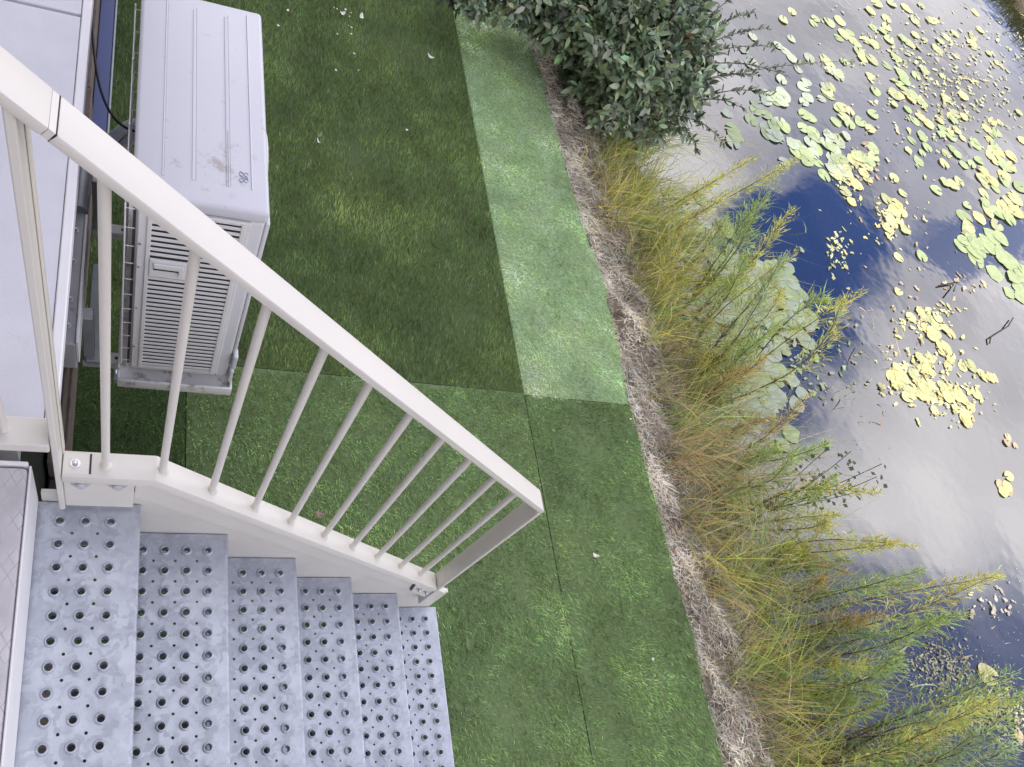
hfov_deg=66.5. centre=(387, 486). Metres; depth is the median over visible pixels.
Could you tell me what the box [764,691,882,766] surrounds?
sedge clump
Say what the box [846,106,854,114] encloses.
lily pad
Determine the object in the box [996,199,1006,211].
lily pad
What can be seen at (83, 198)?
drain pipe
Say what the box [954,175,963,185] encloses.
lily pad
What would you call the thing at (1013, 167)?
lily pad
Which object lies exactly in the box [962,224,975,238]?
lily pad
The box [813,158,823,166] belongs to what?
lily pad
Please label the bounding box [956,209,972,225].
lily pad
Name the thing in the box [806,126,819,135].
lily pad
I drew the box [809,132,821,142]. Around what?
lily pad
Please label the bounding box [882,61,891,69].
lily pad
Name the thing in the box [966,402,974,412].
lily pad
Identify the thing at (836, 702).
feathery plant
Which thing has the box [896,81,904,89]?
lily pad
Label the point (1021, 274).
lily pad
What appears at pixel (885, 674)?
feathery plant
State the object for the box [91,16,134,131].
cable
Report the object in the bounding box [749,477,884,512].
feathery plant
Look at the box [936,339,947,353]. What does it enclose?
lily pad
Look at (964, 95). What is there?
lily pad
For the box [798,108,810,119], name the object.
lily pad
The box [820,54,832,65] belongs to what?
lily pad
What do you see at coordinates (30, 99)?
landing railing
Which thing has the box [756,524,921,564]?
feathery plant
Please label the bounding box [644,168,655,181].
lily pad
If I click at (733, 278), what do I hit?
feathery plant
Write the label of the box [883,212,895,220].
lily pad
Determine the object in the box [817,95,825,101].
lily pad
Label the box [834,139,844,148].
lily pad
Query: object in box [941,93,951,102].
lily pad
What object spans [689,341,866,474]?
sedge clump
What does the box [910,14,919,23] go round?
lily pad
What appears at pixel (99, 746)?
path
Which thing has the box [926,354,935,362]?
lily pad
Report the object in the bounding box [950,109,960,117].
lily pad
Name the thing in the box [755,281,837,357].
feathery plant
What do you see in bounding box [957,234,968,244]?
lily pad
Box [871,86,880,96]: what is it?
lily pad
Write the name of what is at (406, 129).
white crumbs
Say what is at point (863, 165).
lily pad
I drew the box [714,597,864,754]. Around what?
sedge clump
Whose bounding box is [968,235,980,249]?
lily pad
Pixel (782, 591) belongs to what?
sedge clump
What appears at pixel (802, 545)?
feathery plant
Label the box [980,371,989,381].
lily pad
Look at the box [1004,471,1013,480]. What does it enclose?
lily pad
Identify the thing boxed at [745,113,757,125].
lily pad
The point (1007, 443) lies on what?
lily pad
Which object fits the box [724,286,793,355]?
feathery plant
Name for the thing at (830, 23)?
lily pad
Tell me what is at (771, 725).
sedge clump
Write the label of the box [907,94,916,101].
lily pad
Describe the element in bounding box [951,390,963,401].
lily pad
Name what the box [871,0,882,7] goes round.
lily pad
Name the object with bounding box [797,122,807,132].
lily pad
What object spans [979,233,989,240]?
lily pad
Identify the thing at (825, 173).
lily pad
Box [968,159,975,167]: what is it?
lily pad
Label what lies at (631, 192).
sedge clump
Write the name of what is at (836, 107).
lily pad
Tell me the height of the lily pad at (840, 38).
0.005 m
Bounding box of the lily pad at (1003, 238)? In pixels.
[993,230,1008,245]
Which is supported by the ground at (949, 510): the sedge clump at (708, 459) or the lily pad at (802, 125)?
the sedge clump at (708, 459)
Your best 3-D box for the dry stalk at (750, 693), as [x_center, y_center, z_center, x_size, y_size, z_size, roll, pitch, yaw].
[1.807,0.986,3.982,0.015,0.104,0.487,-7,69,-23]
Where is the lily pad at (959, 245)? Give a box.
[954,239,968,252]
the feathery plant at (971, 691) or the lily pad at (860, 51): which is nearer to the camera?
the feathery plant at (971, 691)
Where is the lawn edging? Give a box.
[527,38,703,691]
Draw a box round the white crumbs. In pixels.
[277,7,653,659]
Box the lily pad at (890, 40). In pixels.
[884,35,893,43]
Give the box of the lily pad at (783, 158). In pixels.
[779,157,789,165]
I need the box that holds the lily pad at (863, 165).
[860,162,872,170]
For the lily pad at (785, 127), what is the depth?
7.11 m
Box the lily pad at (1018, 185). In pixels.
[1014,180,1023,192]
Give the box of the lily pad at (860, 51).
[854,46,864,54]
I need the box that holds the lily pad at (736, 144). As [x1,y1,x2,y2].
[726,134,739,148]
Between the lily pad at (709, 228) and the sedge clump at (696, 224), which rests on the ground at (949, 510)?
the sedge clump at (696, 224)
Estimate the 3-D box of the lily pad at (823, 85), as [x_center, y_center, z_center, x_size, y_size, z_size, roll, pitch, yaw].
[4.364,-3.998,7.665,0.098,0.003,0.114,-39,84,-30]
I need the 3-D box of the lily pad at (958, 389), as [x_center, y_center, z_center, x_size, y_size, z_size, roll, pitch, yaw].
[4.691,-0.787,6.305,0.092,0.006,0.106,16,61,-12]
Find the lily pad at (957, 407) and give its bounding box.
[952,404,960,412]
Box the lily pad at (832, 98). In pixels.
[822,89,834,99]
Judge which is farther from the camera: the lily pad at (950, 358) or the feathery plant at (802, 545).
the lily pad at (950, 358)
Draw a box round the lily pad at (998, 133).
[992,127,1001,136]
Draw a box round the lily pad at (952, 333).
[947,329,955,338]
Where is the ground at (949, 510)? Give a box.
[39,0,1023,766]
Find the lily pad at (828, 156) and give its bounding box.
[826,152,836,163]
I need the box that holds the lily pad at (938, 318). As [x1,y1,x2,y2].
[933,311,942,322]
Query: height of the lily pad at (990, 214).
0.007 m
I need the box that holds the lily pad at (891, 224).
[888,220,897,228]
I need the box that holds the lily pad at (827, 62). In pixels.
[824,58,835,68]
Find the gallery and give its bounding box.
[0,0,93,460]
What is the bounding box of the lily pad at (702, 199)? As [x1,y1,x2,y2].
[695,194,706,205]
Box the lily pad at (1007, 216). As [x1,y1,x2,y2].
[1003,212,1015,225]
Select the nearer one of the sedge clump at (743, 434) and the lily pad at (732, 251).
the sedge clump at (743, 434)
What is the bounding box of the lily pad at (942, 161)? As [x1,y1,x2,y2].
[940,158,949,167]
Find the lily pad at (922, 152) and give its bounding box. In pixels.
[919,149,925,156]
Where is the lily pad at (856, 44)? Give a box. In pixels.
[854,40,861,47]
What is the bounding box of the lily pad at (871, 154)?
[868,151,879,161]
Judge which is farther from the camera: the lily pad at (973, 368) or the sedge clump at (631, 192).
the lily pad at (973, 368)
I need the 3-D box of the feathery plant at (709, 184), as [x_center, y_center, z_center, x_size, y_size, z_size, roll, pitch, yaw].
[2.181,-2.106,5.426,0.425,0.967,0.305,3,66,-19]
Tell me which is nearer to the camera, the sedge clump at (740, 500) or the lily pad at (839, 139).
the sedge clump at (740, 500)
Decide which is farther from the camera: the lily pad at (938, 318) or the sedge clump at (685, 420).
the lily pad at (938, 318)
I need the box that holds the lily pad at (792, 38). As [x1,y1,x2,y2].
[787,34,795,42]
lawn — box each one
[47,352,184,645]
[81,0,522,392]
[184,366,592,766]
[453,0,628,404]
[524,396,722,766]
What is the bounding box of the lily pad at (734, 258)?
[728,252,739,265]
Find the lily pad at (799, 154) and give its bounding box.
[789,147,802,158]
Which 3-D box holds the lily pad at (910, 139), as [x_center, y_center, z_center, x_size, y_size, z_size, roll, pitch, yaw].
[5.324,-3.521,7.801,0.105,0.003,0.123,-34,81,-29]
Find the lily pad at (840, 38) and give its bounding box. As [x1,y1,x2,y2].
[834,34,843,41]
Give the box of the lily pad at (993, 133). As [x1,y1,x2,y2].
[988,129,996,137]
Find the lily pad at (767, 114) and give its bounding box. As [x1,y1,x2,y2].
[760,109,772,118]
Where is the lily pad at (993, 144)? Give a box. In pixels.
[990,140,999,149]
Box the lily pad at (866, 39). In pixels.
[862,36,871,43]
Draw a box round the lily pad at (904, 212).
[898,208,907,217]
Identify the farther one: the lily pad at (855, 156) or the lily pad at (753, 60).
the lily pad at (753, 60)
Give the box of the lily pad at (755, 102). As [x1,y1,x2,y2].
[750,99,763,109]
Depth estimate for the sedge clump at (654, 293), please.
4.99 m
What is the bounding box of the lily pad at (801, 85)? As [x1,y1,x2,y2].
[797,81,809,91]
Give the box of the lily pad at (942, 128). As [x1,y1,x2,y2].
[938,124,946,133]
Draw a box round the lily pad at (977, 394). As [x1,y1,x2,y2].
[972,386,982,398]
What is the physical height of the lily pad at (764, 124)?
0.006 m
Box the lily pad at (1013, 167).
[1006,161,1016,171]
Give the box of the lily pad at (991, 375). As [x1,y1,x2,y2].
[988,373,996,382]
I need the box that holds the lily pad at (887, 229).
[882,222,891,232]
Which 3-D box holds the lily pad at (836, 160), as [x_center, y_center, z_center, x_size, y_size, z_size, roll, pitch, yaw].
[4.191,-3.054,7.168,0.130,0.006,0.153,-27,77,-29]
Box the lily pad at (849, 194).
[839,186,851,196]
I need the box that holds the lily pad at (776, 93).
[770,92,784,102]
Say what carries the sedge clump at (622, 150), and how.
on the ground at (949, 510)
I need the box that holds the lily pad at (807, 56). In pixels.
[804,52,814,62]
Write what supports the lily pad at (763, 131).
on the water
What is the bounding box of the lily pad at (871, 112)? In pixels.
[867,109,878,118]
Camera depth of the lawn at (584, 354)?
4.79 m
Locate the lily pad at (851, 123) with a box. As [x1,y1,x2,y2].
[844,118,854,128]
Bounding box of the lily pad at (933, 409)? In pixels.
[931,406,938,415]
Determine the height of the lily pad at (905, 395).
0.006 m
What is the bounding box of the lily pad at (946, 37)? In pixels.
[941,33,950,40]
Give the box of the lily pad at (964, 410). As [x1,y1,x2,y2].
[960,407,971,417]
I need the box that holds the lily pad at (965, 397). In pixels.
[962,393,968,405]
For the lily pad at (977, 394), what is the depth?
6.38 m
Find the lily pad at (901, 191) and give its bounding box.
[899,189,906,196]
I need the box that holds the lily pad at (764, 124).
[759,121,769,128]
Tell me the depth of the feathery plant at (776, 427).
4.81 m
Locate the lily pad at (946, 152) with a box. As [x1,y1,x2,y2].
[942,148,950,157]
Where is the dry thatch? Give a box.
[526,34,794,766]
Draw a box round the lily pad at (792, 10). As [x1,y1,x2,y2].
[788,7,795,14]
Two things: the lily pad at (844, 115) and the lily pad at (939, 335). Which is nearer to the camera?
the lily pad at (939, 335)
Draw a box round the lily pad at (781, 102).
[776,95,788,106]
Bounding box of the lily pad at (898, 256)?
[894,252,903,261]
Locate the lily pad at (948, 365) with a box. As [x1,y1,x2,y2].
[944,361,951,370]
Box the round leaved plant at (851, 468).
[768,444,889,511]
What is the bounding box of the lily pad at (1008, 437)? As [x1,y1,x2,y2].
[1005,433,1010,441]
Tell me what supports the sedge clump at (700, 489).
on the ground at (949, 510)
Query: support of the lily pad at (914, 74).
on the water
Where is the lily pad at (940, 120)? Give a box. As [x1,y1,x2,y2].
[936,117,943,123]
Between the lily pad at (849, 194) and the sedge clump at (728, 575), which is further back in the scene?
the lily pad at (849, 194)
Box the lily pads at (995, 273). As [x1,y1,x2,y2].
[641,3,1023,759]
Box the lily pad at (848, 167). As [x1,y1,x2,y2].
[839,160,851,171]
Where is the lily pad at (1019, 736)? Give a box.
[1014,729,1023,742]
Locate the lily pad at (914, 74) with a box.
[912,71,920,79]
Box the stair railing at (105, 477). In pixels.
[1,97,543,603]
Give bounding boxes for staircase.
[14,486,454,766]
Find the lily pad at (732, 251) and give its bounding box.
[725,244,738,258]
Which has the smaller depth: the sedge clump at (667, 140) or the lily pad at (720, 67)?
the sedge clump at (667, 140)
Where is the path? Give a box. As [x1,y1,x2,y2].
[56,642,375,765]
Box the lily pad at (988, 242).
[982,239,994,254]
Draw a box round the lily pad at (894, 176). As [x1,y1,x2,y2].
[889,173,898,181]
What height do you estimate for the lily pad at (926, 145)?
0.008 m
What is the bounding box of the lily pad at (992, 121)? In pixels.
[988,118,995,125]
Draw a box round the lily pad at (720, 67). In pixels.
[715,64,728,72]
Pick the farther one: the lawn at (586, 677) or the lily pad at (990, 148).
the lily pad at (990, 148)
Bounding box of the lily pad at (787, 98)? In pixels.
[777,89,790,102]
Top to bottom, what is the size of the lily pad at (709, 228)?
0.009 m
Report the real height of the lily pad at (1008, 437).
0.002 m
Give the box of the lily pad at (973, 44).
[967,39,976,47]
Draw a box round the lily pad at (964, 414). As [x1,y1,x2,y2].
[960,412,972,425]
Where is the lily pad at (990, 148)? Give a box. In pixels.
[987,145,996,155]
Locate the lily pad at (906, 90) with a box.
[900,86,909,95]
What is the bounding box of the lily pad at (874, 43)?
[868,39,879,48]
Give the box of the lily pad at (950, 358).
[946,354,954,362]
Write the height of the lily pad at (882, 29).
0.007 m
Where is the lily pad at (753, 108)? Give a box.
[750,104,761,114]
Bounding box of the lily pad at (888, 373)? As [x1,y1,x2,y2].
[886,370,896,383]
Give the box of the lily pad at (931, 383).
[922,376,934,390]
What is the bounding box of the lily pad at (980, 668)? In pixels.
[978,663,998,685]
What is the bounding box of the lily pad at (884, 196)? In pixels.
[881,193,891,203]
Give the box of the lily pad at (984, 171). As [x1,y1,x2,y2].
[977,165,988,175]
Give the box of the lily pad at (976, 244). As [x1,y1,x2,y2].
[971,238,984,249]
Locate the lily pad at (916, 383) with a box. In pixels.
[913,378,926,388]
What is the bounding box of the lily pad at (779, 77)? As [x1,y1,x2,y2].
[776,74,786,83]
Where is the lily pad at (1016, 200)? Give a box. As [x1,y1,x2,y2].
[1008,192,1017,201]
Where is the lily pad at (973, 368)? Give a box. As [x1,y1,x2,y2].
[964,359,976,372]
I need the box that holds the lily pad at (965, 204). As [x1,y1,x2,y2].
[963,201,971,208]
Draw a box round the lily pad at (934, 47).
[932,43,943,53]
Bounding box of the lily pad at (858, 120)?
[855,115,866,126]
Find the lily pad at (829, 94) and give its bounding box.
[821,87,832,97]
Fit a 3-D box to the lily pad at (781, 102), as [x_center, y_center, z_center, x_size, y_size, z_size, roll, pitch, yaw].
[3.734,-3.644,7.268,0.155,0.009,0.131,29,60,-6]
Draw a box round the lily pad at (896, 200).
[892,198,902,208]
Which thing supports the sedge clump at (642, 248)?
on the ground at (949, 510)
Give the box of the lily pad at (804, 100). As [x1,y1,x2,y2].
[799,97,808,105]
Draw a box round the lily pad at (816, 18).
[811,15,819,21]
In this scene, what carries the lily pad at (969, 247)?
on the water
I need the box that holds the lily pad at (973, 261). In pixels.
[968,251,983,268]
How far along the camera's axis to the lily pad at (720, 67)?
7.17 m
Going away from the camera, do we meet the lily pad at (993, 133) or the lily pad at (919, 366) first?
the lily pad at (919, 366)
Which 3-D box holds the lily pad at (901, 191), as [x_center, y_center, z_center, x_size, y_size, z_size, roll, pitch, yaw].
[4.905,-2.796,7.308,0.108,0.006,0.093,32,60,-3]
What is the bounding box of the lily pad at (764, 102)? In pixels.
[761,96,771,105]
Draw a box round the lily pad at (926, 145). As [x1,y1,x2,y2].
[922,142,931,151]
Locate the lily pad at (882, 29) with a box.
[878,26,886,34]
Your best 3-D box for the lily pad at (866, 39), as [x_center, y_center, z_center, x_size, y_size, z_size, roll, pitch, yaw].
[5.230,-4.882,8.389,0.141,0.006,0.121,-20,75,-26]
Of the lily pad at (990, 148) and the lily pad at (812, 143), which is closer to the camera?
the lily pad at (812, 143)
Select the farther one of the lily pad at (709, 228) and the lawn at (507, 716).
the lily pad at (709, 228)
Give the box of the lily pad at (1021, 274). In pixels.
[1013,268,1023,278]
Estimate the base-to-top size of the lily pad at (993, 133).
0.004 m
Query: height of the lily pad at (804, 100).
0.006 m
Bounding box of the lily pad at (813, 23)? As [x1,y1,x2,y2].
[809,19,817,26]
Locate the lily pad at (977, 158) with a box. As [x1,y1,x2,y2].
[974,156,983,164]
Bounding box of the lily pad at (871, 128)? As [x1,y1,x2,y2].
[865,124,874,132]
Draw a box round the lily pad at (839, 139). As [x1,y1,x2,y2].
[833,133,844,145]
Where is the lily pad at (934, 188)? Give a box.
[930,185,941,195]
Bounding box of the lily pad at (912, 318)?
[906,312,915,321]
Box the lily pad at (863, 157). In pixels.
[856,150,868,162]
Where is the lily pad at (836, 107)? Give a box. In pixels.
[834,102,843,111]
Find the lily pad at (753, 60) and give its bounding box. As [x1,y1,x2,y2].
[747,55,757,64]
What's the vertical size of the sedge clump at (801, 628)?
0.525 m
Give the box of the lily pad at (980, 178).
[976,173,988,183]
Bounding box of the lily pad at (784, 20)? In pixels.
[779,15,787,23]
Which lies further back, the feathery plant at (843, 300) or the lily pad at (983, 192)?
the lily pad at (983, 192)
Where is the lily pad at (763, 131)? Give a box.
[761,127,772,139]
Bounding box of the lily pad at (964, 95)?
[959,91,968,100]
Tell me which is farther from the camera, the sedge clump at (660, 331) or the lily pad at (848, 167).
the lily pad at (848, 167)
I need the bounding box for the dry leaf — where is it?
[315,511,324,517]
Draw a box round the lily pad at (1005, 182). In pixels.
[999,176,1009,187]
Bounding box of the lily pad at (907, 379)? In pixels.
[900,373,908,383]
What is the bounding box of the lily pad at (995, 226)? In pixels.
[991,218,1003,230]
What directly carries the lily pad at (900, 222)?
on the water
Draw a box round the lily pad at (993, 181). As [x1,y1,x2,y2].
[986,175,998,186]
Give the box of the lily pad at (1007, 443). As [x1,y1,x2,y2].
[1004,439,1009,445]
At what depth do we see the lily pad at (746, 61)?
7.37 m
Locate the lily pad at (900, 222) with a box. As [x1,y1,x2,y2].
[895,216,903,224]
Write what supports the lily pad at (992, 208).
on the water
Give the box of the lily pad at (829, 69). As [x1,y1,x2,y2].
[827,66,835,74]
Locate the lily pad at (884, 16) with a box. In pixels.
[882,14,891,22]
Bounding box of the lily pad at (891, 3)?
[887,0,896,6]
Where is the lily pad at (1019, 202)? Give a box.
[1009,193,1022,205]
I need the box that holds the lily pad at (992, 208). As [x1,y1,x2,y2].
[982,199,995,212]
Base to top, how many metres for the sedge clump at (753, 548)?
0.579 m
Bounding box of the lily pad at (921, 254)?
[917,250,927,261]
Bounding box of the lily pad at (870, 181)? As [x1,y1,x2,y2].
[863,173,872,182]
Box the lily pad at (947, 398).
[942,390,953,402]
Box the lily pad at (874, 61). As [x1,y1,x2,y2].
[866,54,878,65]
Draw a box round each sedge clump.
[563,156,671,253]
[573,129,652,200]
[586,128,681,182]
[587,145,719,249]
[596,130,650,166]
[603,167,653,209]
[609,153,668,224]
[611,131,706,229]
[612,232,697,301]
[614,220,679,274]
[617,85,773,194]
[617,125,726,185]
[618,123,711,181]
[621,208,794,349]
[621,269,679,337]
[624,239,749,383]
[626,136,732,238]
[627,257,757,344]
[628,142,808,332]
[633,153,800,290]
[634,254,690,322]
[634,298,702,351]
[636,360,717,426]
[640,201,775,319]
[640,219,770,314]
[641,159,816,311]
[644,179,775,272]
[646,322,697,396]
[650,302,706,374]
[655,397,761,505]
[656,277,776,410]
[656,366,764,476]
[659,384,772,516]
[667,461,807,607]
[669,356,787,479]
[673,439,739,516]
[677,253,830,412]
[677,430,889,667]
[687,508,826,667]
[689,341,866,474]
[690,487,756,573]
[691,297,815,424]
[695,369,815,472]
[699,379,857,488]
[704,428,918,700]
[706,363,907,519]
[706,539,794,638]
[707,411,828,544]
[707,536,763,602]
[708,429,908,647]
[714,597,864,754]
[718,476,837,591]
[726,610,802,672]
[730,667,866,763]
[731,592,803,693]
[738,674,806,765]
[740,505,859,650]
[747,519,912,748]
[749,488,911,679]
[754,570,916,742]
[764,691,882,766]
[769,731,826,766]
[770,599,954,765]
[776,657,963,766]
[793,678,919,766]
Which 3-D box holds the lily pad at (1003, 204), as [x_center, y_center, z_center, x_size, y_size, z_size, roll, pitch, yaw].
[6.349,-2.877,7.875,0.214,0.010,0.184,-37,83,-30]
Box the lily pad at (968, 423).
[963,417,971,427]
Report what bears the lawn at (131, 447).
on the ground at (949, 510)
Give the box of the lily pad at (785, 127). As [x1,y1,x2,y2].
[777,120,790,132]
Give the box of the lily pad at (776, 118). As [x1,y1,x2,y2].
[773,117,785,129]
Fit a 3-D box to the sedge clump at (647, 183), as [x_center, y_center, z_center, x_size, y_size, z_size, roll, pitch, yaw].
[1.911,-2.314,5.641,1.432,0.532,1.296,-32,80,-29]
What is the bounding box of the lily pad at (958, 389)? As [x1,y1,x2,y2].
[954,385,962,395]
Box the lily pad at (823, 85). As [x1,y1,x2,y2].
[820,82,829,89]
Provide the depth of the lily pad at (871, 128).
7.61 m
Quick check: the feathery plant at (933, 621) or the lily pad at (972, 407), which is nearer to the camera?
the feathery plant at (933, 621)
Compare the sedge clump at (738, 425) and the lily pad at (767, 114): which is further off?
the lily pad at (767, 114)
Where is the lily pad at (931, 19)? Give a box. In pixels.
[928,17,937,23]
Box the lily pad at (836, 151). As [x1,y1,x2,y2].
[833,145,841,153]
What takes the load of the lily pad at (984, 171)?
on the water
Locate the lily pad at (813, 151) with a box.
[807,147,818,158]
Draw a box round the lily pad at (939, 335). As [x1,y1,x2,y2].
[935,328,941,338]
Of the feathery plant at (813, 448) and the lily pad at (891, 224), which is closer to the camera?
the feathery plant at (813, 448)
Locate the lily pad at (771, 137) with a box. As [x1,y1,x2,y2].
[766,128,781,141]
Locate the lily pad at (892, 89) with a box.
[888,87,899,98]
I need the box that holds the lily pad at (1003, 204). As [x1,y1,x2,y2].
[999,200,1013,212]
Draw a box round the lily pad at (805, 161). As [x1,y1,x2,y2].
[801,156,813,165]
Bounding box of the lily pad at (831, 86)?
[826,82,835,91]
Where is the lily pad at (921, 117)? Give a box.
[918,114,927,122]
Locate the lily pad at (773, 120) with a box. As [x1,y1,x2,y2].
[771,118,781,127]
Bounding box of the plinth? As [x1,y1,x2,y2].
[20,0,100,594]
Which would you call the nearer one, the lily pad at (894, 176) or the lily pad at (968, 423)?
the lily pad at (968, 423)
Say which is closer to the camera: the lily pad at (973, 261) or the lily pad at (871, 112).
the lily pad at (973, 261)
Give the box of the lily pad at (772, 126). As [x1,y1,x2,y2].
[768,120,779,129]
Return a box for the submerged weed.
[774,190,1023,766]
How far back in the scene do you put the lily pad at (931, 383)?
6.22 m
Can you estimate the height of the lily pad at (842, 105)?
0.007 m
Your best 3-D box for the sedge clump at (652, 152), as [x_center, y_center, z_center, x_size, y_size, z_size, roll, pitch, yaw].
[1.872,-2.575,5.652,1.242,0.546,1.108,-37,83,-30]
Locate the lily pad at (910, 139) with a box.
[907,136,915,144]
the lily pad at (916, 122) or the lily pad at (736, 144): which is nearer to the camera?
the lily pad at (736, 144)
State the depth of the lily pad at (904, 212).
7.17 m
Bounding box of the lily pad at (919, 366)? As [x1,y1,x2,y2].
[917,364,923,373]
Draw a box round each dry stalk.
[720,534,793,569]
[729,656,761,722]
[782,631,790,703]
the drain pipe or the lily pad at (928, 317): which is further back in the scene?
the lily pad at (928, 317)
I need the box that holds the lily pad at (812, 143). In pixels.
[804,135,816,148]
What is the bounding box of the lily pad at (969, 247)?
[965,242,981,258]
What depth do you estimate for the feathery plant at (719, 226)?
5.31 m
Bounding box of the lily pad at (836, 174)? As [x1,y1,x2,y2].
[829,169,842,179]
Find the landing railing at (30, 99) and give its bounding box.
[0,46,60,451]
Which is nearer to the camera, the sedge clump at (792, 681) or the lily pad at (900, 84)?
the sedge clump at (792, 681)
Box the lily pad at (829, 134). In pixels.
[825,129,835,138]
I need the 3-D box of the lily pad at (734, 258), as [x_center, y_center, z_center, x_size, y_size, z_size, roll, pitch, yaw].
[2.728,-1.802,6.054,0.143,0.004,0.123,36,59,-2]
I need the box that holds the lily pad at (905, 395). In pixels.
[902,391,912,401]
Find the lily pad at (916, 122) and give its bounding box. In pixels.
[910,116,919,125]
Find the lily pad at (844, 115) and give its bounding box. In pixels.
[838,112,850,121]
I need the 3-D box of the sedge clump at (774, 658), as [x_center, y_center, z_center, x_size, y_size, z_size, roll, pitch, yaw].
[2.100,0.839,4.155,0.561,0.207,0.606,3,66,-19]
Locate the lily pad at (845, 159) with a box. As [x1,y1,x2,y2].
[837,153,848,163]
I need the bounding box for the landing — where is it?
[0,460,37,766]
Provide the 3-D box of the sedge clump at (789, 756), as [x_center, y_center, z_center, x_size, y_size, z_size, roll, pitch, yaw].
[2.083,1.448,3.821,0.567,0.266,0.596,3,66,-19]
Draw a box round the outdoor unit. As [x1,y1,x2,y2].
[117,0,269,394]
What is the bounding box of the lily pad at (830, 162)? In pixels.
[828,160,838,169]
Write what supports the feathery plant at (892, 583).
on the ground at (949, 510)
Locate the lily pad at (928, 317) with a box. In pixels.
[926,313,933,322]
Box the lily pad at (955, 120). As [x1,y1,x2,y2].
[949,115,957,123]
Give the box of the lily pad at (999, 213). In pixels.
[991,205,1004,219]
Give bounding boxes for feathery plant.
[643,152,761,222]
[652,154,801,247]
[667,212,731,277]
[675,166,784,317]
[681,245,757,338]
[691,204,799,326]
[692,245,801,350]
[692,251,796,374]
[697,333,757,401]
[699,352,772,404]
[705,315,783,408]
[711,286,867,407]
[722,436,834,474]
[723,390,815,456]
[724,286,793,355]
[726,439,800,498]
[736,471,841,521]
[737,503,842,542]
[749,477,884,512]
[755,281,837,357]
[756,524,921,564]
[758,548,860,598]
[760,530,817,582]
[760,551,856,581]
[764,563,931,611]
[778,638,892,681]
[783,607,886,677]
[785,641,918,705]
[785,683,865,734]
[786,565,1006,635]
[786,602,893,653]
[795,688,1012,766]
[798,679,889,738]
[801,662,1023,766]
[804,604,975,660]
[812,693,984,766]
[817,733,913,766]
[830,703,986,766]
[893,723,1023,766]
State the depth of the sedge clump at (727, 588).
4.11 m
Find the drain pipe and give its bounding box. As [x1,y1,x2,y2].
[76,166,89,214]
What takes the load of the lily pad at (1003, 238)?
on the water
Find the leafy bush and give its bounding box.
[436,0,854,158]
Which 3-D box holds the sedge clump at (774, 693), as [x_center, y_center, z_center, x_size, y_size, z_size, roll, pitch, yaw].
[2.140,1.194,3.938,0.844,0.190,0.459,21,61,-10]
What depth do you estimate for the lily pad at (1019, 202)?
8.01 m
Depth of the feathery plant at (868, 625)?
4.12 m
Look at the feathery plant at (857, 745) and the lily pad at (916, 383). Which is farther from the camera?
the lily pad at (916, 383)
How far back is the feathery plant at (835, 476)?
4.49 m
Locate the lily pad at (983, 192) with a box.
[979,188,988,198]
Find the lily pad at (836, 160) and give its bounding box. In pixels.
[830,153,842,164]
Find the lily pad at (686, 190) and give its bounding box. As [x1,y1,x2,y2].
[679,187,690,199]
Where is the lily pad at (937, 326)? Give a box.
[931,321,938,330]
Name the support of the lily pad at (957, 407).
on the water
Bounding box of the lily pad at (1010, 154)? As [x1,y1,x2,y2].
[1005,150,1017,161]
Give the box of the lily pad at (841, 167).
[836,164,849,176]
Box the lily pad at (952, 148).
[948,145,956,152]
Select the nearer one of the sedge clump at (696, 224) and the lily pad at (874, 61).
the sedge clump at (696, 224)
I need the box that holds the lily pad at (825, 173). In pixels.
[818,169,829,181]
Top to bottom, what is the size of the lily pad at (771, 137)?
0.010 m
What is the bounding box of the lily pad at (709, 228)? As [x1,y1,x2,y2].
[702,223,716,236]
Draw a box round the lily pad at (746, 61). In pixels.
[745,58,754,68]
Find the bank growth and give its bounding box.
[567,84,836,766]
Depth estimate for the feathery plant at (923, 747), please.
3.83 m
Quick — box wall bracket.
[63,175,123,382]
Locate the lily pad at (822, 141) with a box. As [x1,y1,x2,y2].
[819,137,830,149]
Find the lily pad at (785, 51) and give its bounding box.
[781,46,790,54]
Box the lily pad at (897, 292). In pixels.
[895,287,902,295]
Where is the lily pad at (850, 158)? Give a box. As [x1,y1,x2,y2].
[847,154,859,164]
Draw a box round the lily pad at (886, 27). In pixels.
[882,22,891,30]
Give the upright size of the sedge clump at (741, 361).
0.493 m
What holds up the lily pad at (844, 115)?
on the water
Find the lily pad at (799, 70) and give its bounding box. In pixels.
[794,65,802,72]
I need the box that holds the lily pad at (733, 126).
[726,122,739,133]
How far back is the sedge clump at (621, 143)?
5.50 m
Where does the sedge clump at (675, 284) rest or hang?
on the ground at (949, 510)
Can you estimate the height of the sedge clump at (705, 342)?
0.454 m
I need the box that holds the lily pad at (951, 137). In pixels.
[946,132,956,141]
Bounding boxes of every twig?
[938,281,957,291]
[989,317,1013,343]
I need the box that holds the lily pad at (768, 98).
[760,89,775,100]
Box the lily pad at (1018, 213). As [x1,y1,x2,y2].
[1008,204,1023,217]
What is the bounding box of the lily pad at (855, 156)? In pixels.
[851,151,862,161]
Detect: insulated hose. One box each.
[108,119,135,141]
[118,132,134,149]
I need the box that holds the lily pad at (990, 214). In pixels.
[984,208,993,217]
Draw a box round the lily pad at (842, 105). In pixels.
[836,102,848,111]
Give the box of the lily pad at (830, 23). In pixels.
[824,17,834,27]

